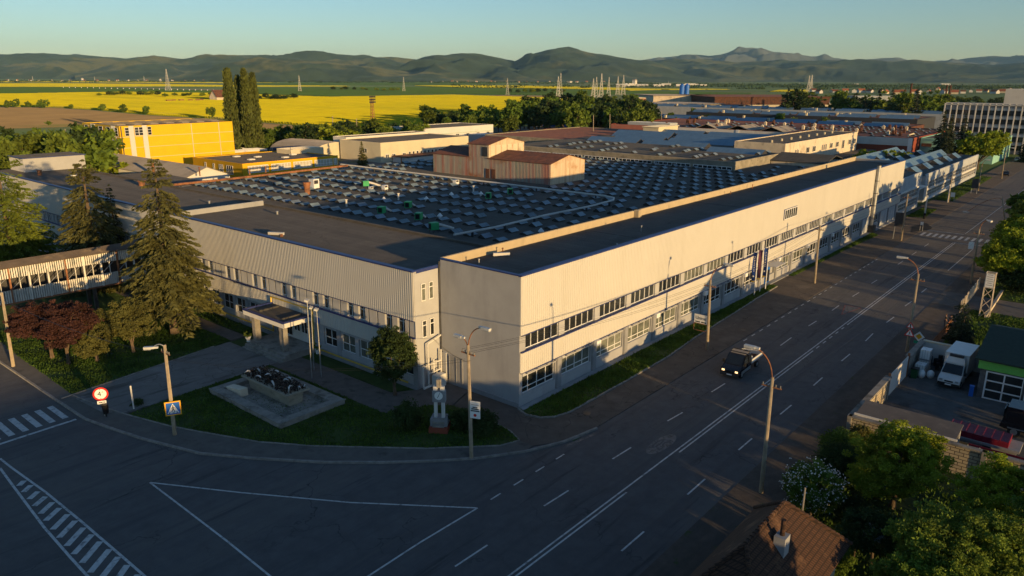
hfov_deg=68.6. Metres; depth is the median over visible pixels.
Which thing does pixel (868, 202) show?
window
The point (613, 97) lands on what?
belt tree
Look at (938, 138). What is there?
spruce tree
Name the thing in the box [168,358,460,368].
overhead cable
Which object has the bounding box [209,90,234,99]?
barn
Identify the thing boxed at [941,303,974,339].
thuja tree
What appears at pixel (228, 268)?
window
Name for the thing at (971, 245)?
billboard
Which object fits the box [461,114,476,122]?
belt tree
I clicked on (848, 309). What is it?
warning marking
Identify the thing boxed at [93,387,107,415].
height limit sign
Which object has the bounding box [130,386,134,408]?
marker post
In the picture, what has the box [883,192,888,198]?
window
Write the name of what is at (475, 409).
notice board
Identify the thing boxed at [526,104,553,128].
belt tree
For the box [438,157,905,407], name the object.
long wing
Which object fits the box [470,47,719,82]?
hills
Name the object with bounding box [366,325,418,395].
broadleaf tree
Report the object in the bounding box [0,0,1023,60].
sky
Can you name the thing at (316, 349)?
flower urn
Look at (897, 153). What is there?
belt tree
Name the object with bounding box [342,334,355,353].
window
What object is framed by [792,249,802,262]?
window
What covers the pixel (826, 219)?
window
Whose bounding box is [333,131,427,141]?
cream hall parapet
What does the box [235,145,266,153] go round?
lean to
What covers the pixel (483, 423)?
bush
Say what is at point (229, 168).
window
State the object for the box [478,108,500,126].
belt tree
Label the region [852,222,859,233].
window
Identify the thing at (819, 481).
lilac bush
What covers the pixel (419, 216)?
roof fan
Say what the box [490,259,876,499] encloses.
lane marking
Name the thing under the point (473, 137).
blue shed
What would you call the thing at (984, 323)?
lawn
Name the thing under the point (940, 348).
back wall
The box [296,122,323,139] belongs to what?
belt tree
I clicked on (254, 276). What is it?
window
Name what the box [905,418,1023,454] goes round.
flat trailer
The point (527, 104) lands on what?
belt tree
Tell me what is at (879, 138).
red hall
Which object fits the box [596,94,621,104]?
belt tree
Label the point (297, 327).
window
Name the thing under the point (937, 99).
belt tree
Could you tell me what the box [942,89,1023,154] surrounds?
office block
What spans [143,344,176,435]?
street lamp
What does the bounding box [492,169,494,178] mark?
door
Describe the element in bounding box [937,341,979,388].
box van
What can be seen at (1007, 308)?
side road
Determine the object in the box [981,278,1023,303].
lawn
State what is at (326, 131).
belt tree
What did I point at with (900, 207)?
window
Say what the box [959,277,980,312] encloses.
picket fence
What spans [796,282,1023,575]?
grass
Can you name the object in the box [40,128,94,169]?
belt tree
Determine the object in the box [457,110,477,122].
belt tree
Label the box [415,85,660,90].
rapeseed field
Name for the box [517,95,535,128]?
belt tree
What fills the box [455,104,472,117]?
belt tree
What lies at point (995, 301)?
wall
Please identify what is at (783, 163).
link block
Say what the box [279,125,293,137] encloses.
belt tree
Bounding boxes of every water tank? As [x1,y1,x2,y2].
[915,361,927,372]
[919,347,933,360]
[919,359,931,371]
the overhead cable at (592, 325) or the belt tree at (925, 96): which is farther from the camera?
the belt tree at (925, 96)
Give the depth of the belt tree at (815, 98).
509.96 m
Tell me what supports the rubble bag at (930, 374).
on the yard at (925, 395)
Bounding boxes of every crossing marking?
[0,406,67,438]
[920,232,988,242]
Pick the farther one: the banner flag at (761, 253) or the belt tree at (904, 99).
the belt tree at (904, 99)
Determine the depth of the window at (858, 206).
141.20 m
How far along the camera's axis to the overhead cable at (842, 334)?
64.13 m
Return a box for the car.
[720,348,762,378]
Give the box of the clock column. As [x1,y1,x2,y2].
[429,379,450,433]
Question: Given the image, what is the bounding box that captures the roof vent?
[137,180,145,185]
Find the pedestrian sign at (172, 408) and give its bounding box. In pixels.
[164,400,181,415]
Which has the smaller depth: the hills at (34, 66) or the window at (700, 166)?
the window at (700, 166)
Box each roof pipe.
[173,165,347,186]
[340,164,614,236]
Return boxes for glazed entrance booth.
[422,334,445,389]
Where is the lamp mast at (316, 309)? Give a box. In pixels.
[314,307,321,376]
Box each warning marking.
[841,305,859,314]
[843,306,857,313]
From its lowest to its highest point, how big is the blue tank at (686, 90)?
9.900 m
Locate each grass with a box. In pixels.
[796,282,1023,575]
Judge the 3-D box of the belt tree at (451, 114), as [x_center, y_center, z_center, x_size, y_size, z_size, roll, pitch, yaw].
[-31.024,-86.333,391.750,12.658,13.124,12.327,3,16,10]
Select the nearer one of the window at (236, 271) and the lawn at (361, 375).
the lawn at (361, 375)
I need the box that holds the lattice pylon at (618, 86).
[615,76,619,93]
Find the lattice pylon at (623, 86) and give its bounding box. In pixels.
[621,75,624,94]
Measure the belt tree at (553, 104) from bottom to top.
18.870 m
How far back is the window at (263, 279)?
87.38 m
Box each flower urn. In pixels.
[243,331,251,341]
[313,343,321,353]
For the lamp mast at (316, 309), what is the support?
on the footpath at (366, 394)
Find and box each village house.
[857,89,865,92]
[866,89,873,92]
[951,90,958,93]
[990,89,999,93]
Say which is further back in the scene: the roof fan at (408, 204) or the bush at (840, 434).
the roof fan at (408, 204)
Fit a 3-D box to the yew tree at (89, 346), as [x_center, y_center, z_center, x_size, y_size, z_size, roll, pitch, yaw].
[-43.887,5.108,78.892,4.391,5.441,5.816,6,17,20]
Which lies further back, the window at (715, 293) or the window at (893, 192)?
the window at (893, 192)
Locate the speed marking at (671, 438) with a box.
[646,434,675,453]
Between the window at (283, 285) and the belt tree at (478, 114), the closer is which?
the window at (283, 285)
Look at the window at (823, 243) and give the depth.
128.80 m
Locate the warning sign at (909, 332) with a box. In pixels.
[904,329,913,336]
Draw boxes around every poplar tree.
[221,67,242,149]
[233,74,242,146]
[238,67,257,147]
[248,72,265,148]
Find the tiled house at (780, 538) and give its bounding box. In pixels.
[690,487,852,575]
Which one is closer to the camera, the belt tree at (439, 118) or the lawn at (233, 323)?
the lawn at (233, 323)
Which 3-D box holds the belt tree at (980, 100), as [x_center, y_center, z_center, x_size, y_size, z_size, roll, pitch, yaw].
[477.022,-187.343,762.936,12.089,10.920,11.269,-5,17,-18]
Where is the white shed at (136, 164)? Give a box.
[112,153,231,182]
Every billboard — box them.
[892,212,903,238]
[968,242,974,248]
[971,179,978,193]
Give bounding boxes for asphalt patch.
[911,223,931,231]
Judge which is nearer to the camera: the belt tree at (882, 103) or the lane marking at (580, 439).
the lane marking at (580, 439)
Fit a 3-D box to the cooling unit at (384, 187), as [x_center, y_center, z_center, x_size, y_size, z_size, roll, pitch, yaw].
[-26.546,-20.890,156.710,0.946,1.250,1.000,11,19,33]
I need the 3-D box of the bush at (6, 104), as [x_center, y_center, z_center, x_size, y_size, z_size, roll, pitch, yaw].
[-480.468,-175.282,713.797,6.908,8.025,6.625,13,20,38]
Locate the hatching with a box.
[16,481,141,575]
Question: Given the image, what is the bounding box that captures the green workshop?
[975,325,1023,403]
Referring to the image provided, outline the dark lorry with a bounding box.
[999,398,1023,437]
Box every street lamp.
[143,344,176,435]
[453,326,490,457]
[704,263,733,349]
[744,344,781,492]
[897,256,924,351]
[963,197,1005,219]
[969,220,992,283]
[977,159,989,190]
[1001,148,1014,178]
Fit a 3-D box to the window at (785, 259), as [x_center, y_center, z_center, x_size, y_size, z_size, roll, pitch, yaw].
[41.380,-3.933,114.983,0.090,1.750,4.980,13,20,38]
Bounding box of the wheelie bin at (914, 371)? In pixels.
[909,366,919,378]
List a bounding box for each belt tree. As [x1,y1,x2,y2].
[0,126,18,136]
[0,134,35,153]
[0,136,17,169]
[6,149,31,168]
[12,130,46,153]
[32,120,61,134]
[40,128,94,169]
[55,136,128,174]
[56,130,103,171]
[57,125,125,170]
[65,121,100,137]
[83,131,113,149]
[91,128,123,153]
[262,127,267,134]
[264,128,276,139]
[264,133,276,149]
[273,126,283,140]
[274,124,289,140]
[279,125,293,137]
[282,124,303,138]
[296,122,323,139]
[310,122,329,139]
[312,125,348,140]
[329,125,349,135]
[332,119,358,134]
[342,125,358,134]
[361,120,374,133]
[366,118,379,133]
[372,124,399,133]
[375,127,389,132]
[400,119,410,131]
[402,120,425,131]
[405,123,417,130]
[418,104,429,121]
[419,109,435,123]
[434,112,444,123]
[441,117,451,123]
[442,110,464,122]
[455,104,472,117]
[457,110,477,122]
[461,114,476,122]
[475,108,489,123]
[476,104,499,115]
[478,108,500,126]
[496,99,522,130]
[500,114,519,131]
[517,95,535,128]
[517,99,538,129]
[524,97,541,129]
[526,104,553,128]
[540,98,560,127]
[541,91,558,102]
[543,96,558,100]
[547,108,558,127]
[550,101,571,127]
[555,92,575,102]
[562,101,585,127]
[574,89,587,101]
[574,96,595,107]
[577,98,600,109]
[577,110,591,126]
[586,100,619,127]
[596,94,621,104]
[601,107,616,127]
[603,96,620,111]
[605,114,622,127]
[618,95,645,113]
[620,98,656,123]
[640,100,660,119]
[775,112,784,119]
[781,88,812,109]
[806,92,817,107]
[807,91,823,107]
[823,98,834,107]
[830,89,847,109]
[839,97,863,108]
[843,97,854,106]
[852,148,876,156]
[855,95,871,106]
[867,90,897,109]
[883,102,903,111]
[885,149,912,156]
[896,92,915,112]
[916,92,938,110]
[921,91,937,109]
[922,90,949,110]
[938,104,944,111]
[940,93,955,100]
[959,96,972,101]
[971,96,980,101]
[975,99,985,102]
[992,97,1003,102]
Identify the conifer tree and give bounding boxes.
[817,96,822,107]
[862,101,867,110]
[867,97,873,109]
[871,89,881,110]
[908,92,924,113]
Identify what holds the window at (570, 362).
in the long wing at (559, 278)
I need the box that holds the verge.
[639,260,994,575]
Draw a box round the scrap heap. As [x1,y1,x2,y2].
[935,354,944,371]
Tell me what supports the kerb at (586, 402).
on the pavement
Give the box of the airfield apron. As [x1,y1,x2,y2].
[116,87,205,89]
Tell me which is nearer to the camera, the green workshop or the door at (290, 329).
the green workshop
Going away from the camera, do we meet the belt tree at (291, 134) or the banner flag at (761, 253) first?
the banner flag at (761, 253)
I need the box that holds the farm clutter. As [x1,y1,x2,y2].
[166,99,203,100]
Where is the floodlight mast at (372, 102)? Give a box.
[369,96,375,119]
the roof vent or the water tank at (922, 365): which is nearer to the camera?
the water tank at (922, 365)
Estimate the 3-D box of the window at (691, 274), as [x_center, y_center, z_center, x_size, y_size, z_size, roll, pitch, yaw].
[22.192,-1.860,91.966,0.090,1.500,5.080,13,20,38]
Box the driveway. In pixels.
[72,342,276,413]
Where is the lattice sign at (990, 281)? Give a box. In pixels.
[978,271,996,317]
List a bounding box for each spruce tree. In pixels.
[53,159,139,298]
[102,184,124,244]
[118,159,225,338]
[357,141,368,165]
[928,111,951,152]
[938,121,953,153]
[946,115,955,147]
[951,113,969,154]
[1017,142,1023,161]
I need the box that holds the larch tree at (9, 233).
[0,149,68,261]
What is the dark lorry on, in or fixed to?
on the yard at (925, 395)
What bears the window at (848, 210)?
in the long wing at (559, 278)
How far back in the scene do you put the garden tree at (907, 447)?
50.76 m
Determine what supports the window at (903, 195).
in the glazed annex
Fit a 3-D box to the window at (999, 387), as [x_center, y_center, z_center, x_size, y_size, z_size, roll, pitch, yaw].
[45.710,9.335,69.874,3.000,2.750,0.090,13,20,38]
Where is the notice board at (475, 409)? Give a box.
[470,401,479,418]
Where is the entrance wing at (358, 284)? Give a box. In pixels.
[0,168,488,389]
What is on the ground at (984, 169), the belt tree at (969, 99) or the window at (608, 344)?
the belt tree at (969, 99)
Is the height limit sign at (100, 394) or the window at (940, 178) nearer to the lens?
the height limit sign at (100, 394)
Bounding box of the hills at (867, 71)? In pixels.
[653,58,1023,82]
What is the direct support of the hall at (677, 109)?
on the ground at (984, 169)
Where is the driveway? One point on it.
(149, 387)
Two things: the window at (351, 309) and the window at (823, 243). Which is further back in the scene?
the window at (823, 243)
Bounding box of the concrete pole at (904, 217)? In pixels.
[900,194,909,240]
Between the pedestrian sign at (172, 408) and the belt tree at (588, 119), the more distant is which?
the belt tree at (588, 119)
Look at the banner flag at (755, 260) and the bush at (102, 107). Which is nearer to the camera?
the banner flag at (755, 260)
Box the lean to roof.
[854,400,963,442]
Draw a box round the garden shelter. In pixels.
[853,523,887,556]
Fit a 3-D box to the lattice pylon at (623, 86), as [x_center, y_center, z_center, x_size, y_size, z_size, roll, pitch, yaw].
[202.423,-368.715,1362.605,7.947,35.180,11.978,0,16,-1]
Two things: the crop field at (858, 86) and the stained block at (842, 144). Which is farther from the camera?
the crop field at (858, 86)
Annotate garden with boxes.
[787,453,1022,575]
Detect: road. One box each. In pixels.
[0,364,573,575]
[353,169,1023,575]
[932,291,1023,317]
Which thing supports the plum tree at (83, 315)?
on the lawn at (104, 299)
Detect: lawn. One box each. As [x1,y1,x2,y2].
[0,246,229,393]
[15,240,252,335]
[130,365,517,447]
[303,352,408,391]
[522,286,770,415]
[789,235,877,275]
[933,176,991,200]
[942,310,1021,344]
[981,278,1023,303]
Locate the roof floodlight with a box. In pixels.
[268,231,284,236]
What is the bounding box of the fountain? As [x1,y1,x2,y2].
[209,365,345,428]
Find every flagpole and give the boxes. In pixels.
[304,298,312,377]
[308,306,314,369]
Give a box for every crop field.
[0,87,211,92]
[256,82,509,84]
[257,87,750,96]
[690,85,1021,87]
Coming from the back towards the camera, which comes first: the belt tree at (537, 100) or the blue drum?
the belt tree at (537, 100)
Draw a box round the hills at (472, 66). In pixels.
[395,53,573,81]
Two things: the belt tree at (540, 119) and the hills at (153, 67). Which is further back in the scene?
the hills at (153, 67)
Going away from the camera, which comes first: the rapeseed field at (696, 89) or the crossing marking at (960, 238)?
the crossing marking at (960, 238)
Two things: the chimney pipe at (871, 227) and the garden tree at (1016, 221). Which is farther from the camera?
the chimney pipe at (871, 227)
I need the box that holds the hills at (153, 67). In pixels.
[75,51,416,79]
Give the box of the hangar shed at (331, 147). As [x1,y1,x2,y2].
[269,138,340,157]
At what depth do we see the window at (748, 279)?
105.88 m
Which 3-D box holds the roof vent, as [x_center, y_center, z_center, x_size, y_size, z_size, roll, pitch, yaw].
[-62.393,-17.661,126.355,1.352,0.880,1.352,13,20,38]
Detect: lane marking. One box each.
[0,419,75,444]
[0,458,145,575]
[150,482,477,575]
[455,244,927,566]
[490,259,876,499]
[508,191,1021,575]
[565,434,595,445]
[621,249,972,550]
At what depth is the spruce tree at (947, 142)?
247.78 m
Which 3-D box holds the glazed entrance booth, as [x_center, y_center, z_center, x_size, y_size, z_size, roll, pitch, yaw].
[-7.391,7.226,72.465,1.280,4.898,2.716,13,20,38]
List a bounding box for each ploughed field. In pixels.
[0,107,305,132]
[490,95,559,96]
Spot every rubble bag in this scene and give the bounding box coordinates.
[918,370,925,377]
[926,370,934,378]
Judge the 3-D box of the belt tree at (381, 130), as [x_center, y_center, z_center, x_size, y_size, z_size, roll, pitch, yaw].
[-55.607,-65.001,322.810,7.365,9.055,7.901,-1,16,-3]
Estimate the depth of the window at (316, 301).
81.14 m
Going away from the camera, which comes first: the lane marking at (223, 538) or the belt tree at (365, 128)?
the lane marking at (223, 538)
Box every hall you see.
[82,118,234,164]
[182,156,777,244]
[340,133,467,162]
[392,123,492,141]
[524,125,778,170]
[602,113,924,127]
[611,118,944,151]
[654,103,942,128]
[686,108,935,128]
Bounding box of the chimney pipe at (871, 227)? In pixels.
[867,165,881,232]
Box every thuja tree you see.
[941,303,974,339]
[947,313,977,344]
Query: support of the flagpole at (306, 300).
on the footpath at (366, 394)
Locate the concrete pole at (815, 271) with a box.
[813,225,823,282]
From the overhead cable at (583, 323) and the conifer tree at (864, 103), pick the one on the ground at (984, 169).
the conifer tree at (864, 103)
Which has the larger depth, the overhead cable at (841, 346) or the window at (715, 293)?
the window at (715, 293)
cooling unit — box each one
[309,178,319,187]
[382,185,387,190]
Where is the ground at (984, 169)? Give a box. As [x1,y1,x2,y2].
[0,79,1023,440]
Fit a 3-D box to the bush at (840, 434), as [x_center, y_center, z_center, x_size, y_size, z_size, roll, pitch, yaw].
[25.651,12.311,58.763,4.029,3.060,3.954,13,20,38]
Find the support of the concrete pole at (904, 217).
on the pavement
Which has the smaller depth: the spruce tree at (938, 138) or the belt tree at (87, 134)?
the belt tree at (87, 134)
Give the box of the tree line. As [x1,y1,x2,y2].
[0,79,1023,89]
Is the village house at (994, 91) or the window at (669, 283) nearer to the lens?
the window at (669, 283)
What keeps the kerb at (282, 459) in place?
on the ground at (984, 169)
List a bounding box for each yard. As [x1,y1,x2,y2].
[230,126,560,180]
[872,363,1023,457]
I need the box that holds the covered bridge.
[0,240,163,309]
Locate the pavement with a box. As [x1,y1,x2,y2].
[454,159,1023,445]
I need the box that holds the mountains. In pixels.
[645,46,1023,64]
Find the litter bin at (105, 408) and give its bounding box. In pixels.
[101,403,108,416]
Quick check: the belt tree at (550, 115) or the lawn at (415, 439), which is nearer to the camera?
the lawn at (415, 439)
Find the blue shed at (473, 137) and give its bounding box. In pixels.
[468,133,492,141]
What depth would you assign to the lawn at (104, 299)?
83.20 m
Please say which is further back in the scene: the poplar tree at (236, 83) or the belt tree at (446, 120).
the belt tree at (446, 120)
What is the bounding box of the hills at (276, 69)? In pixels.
[165,57,476,81]
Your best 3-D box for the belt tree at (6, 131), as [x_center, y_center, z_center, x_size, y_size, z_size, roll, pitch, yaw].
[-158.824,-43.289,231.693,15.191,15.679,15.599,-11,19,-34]
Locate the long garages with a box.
[493,127,569,133]
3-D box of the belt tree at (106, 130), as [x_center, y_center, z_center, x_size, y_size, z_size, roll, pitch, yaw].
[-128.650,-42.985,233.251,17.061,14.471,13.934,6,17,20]
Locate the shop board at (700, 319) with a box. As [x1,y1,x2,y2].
[693,313,706,331]
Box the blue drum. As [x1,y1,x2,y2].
[968,384,974,396]
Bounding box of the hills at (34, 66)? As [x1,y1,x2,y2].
[0,53,163,78]
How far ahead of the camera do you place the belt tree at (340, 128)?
298.93 m
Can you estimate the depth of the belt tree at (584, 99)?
456.76 m
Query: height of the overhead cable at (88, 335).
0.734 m
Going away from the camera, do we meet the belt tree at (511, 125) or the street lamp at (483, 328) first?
the street lamp at (483, 328)
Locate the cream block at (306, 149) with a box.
[277,146,323,153]
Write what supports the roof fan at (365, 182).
on the production hall
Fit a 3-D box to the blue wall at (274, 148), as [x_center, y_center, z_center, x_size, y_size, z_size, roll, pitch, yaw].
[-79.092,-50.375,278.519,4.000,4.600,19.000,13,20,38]
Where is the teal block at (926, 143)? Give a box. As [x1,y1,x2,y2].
[907,133,1011,163]
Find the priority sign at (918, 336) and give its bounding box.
[913,332,924,342]
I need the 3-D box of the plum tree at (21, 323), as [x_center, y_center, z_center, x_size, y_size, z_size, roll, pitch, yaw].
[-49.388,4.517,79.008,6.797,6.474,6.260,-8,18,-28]
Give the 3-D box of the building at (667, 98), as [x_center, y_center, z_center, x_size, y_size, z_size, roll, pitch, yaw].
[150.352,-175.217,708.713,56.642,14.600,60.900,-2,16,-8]
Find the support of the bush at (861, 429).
on the garden
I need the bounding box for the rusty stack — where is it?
[302,181,310,195]
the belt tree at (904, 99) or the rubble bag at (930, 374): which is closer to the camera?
the rubble bag at (930, 374)
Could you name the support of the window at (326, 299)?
in the entrance wing at (358, 284)
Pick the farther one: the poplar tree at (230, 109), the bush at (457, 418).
the poplar tree at (230, 109)
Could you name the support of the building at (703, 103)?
on the ground at (984, 169)
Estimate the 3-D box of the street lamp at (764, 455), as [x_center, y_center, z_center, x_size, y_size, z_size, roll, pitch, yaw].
[17.642,9.533,53.893,2.906,11.000,0.336,13,20,38]
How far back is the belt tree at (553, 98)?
446.62 m
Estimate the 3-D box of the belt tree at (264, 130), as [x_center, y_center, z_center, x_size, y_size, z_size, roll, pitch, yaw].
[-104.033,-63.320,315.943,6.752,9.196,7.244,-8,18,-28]
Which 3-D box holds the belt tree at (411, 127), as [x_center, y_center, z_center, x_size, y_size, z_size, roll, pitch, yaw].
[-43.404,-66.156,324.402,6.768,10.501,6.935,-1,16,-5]
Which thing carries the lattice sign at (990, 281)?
on the lawn at (984, 323)
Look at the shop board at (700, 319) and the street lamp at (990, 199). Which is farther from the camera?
the street lamp at (990, 199)
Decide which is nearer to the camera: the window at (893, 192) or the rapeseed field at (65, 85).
the window at (893, 192)
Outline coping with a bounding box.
[967,443,1023,459]
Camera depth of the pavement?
88.65 m
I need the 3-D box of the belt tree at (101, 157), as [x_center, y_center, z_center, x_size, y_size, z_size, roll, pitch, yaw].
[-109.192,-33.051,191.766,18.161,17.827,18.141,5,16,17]
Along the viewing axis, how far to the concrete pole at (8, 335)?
76.97 m
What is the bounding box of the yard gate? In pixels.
[888,353,910,394]
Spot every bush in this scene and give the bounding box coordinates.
[3,100,10,107]
[10,98,19,106]
[25,101,30,106]
[35,99,49,107]
[98,104,106,109]
[118,104,127,111]
[129,398,143,406]
[142,106,149,113]
[205,107,215,117]
[390,396,424,430]
[446,407,476,431]
[463,407,501,438]
[778,456,849,515]
[810,438,864,485]
[815,426,863,452]
[834,547,858,575]
[849,421,874,443]
[994,269,1023,292]
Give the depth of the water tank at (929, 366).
77.56 m
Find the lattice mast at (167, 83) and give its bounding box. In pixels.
[165,70,171,90]
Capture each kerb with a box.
[0,361,597,463]
[61,346,213,398]
[73,395,519,448]
[517,286,777,417]
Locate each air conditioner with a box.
[594,339,600,345]
[654,312,659,317]
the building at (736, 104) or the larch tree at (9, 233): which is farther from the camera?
the building at (736, 104)
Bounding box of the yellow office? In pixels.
[193,151,337,177]
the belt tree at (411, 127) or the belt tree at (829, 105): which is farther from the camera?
the belt tree at (829, 105)
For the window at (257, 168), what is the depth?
225.96 m
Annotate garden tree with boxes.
[842,418,956,509]
[867,542,948,575]
[881,497,1023,575]
[948,451,1023,549]
[956,130,1011,169]
[972,227,1023,274]
[989,214,1023,237]
[1004,191,1023,216]
[1004,494,1023,561]
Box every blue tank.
[679,84,684,93]
[684,84,689,93]
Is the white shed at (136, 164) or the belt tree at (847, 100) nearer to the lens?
the white shed at (136, 164)
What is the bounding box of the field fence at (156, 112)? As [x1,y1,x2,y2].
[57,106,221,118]
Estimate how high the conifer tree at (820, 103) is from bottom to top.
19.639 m
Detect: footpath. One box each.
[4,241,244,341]
[271,357,467,412]
[519,219,894,409]
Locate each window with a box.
[124,128,129,135]
[134,127,138,135]
[138,127,142,135]
[147,127,151,134]
[212,289,219,303]
[224,293,233,309]
[226,165,232,174]
[227,267,230,277]
[235,269,238,279]
[237,298,245,312]
[248,164,268,172]
[253,274,257,285]
[262,277,266,288]
[271,162,290,170]
[282,283,286,294]
[292,286,296,298]
[293,160,311,168]
[294,324,300,331]
[301,322,307,334]
[314,158,332,166]
[314,293,318,305]
[324,296,328,308]
[325,328,336,346]
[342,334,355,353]
[348,303,353,316]
[360,306,365,319]
[360,340,371,359]
[386,314,392,327]
[399,318,404,331]
[399,361,412,374]
[420,283,425,301]
[422,320,426,337]
[428,281,433,298]
[429,317,433,335]
[522,363,552,392]
[525,323,557,347]
[555,153,581,156]
[562,347,588,373]
[564,308,593,331]
[584,155,615,160]
[597,332,620,356]
[600,296,624,316]
[618,158,651,163]
[628,319,649,341]
[631,285,653,303]
[654,161,689,166]
[656,307,674,327]
[659,274,679,292]
[681,296,698,315]
[684,265,702,281]
[693,164,731,169]
[704,287,719,304]
[707,257,723,272]
[725,278,738,294]
[728,249,743,263]
[744,272,756,285]
[747,242,760,255]
[764,236,777,248]
[777,255,788,269]
[780,230,792,241]
[784,206,797,219]
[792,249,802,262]
[795,224,806,235]
[806,242,815,255]
[809,219,819,229]
[819,237,827,249]
[822,214,831,224]
[831,232,838,243]
[834,210,842,219]
[842,227,849,237]
[845,206,852,214]
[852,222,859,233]
[855,202,862,210]
[865,198,872,206]
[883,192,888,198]
[891,188,896,195]
[897,203,903,211]
[900,193,904,201]
[903,200,909,208]
[904,190,911,200]
[910,197,916,205]
[911,188,917,196]
[921,143,931,146]
[927,180,932,187]
[932,178,937,185]
[937,176,942,183]
[981,371,1023,403]
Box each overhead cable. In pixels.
[5,301,159,353]
[22,309,159,352]
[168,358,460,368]
[173,360,465,370]
[463,283,703,348]
[465,283,707,349]
[471,284,712,351]
[478,286,711,351]
[765,277,912,381]
[780,294,906,384]
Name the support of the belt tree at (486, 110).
on the ground at (984, 169)
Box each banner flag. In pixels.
[751,250,758,293]
[757,248,763,290]
[762,246,769,288]
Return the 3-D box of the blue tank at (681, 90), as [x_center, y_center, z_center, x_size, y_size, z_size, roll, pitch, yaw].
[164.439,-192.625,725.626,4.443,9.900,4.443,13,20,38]
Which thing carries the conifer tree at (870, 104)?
on the ground at (984, 169)
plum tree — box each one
[2,299,73,357]
[35,301,103,364]
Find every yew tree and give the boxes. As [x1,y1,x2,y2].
[72,308,118,361]
[106,297,152,352]
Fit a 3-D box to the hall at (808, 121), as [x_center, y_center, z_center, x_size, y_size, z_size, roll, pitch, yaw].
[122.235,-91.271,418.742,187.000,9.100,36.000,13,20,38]
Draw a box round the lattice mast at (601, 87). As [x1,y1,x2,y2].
[598,74,603,96]
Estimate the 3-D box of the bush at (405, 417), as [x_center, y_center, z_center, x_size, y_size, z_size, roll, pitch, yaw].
[-8.793,10.738,63.870,2.787,2.930,2.837,5,16,18]
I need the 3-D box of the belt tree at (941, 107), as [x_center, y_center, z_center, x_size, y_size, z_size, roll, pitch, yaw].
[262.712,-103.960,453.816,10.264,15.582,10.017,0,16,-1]
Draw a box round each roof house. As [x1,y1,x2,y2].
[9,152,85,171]
[432,136,585,184]
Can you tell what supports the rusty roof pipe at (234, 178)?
on the production hall
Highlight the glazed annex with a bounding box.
[787,147,978,212]
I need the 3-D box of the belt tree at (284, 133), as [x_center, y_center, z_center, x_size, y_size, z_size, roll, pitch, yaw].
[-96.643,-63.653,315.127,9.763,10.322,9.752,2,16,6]
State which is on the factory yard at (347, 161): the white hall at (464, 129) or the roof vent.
the white hall at (464, 129)
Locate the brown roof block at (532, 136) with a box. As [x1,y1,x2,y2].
[485,127,642,142]
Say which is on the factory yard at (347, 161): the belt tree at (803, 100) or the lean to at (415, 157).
the lean to at (415, 157)
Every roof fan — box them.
[361,180,380,188]
[377,206,391,215]
[404,201,415,207]
[414,212,425,221]
[428,221,453,233]
[485,192,491,200]
[507,188,512,193]
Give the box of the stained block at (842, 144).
[734,130,875,158]
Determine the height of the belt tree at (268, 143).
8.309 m
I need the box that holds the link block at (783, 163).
[742,152,843,174]
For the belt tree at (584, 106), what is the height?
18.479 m
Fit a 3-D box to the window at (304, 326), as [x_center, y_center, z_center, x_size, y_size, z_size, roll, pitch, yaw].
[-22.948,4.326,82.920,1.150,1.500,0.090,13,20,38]
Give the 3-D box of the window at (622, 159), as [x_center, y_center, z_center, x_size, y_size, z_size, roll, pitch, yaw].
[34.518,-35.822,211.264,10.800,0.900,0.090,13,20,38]
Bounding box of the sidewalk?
[0,342,532,460]
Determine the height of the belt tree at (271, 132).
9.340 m
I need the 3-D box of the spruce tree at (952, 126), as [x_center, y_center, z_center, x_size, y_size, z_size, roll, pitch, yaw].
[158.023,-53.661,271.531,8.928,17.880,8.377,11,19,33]
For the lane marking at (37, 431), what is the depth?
63.91 m
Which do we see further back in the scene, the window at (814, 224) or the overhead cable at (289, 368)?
the window at (814, 224)
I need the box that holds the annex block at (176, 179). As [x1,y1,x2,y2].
[119,172,213,186]
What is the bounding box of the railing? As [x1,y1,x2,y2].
[932,319,951,341]
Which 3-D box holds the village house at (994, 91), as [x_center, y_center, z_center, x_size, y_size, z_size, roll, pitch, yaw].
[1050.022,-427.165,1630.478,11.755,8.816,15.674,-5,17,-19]
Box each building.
[633,94,696,101]
[652,102,722,104]
[678,94,830,106]
[721,104,749,105]
[848,96,888,100]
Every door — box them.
[287,326,293,336]
[448,354,462,384]
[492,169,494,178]
[764,267,769,283]
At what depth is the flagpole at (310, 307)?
76.27 m
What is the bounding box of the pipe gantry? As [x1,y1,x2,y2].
[923,184,950,218]
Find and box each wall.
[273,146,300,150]
[846,413,1023,492]
[847,375,891,418]
[905,340,924,374]
[923,339,980,372]
[984,290,1002,317]
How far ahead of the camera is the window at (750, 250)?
105.47 m
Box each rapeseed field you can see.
[0,83,319,86]
[0,91,542,125]
[1,81,271,82]
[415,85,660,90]
[661,89,729,89]
[769,90,808,91]
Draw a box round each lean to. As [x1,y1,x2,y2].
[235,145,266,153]
[393,152,432,162]
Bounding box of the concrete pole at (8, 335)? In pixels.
[0,292,14,366]
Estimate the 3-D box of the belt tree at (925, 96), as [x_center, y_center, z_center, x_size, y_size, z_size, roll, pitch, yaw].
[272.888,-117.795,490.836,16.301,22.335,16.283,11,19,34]
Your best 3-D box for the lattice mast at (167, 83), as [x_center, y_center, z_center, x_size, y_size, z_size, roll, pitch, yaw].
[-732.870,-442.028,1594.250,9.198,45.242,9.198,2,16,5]
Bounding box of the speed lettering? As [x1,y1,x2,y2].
[652,439,670,449]

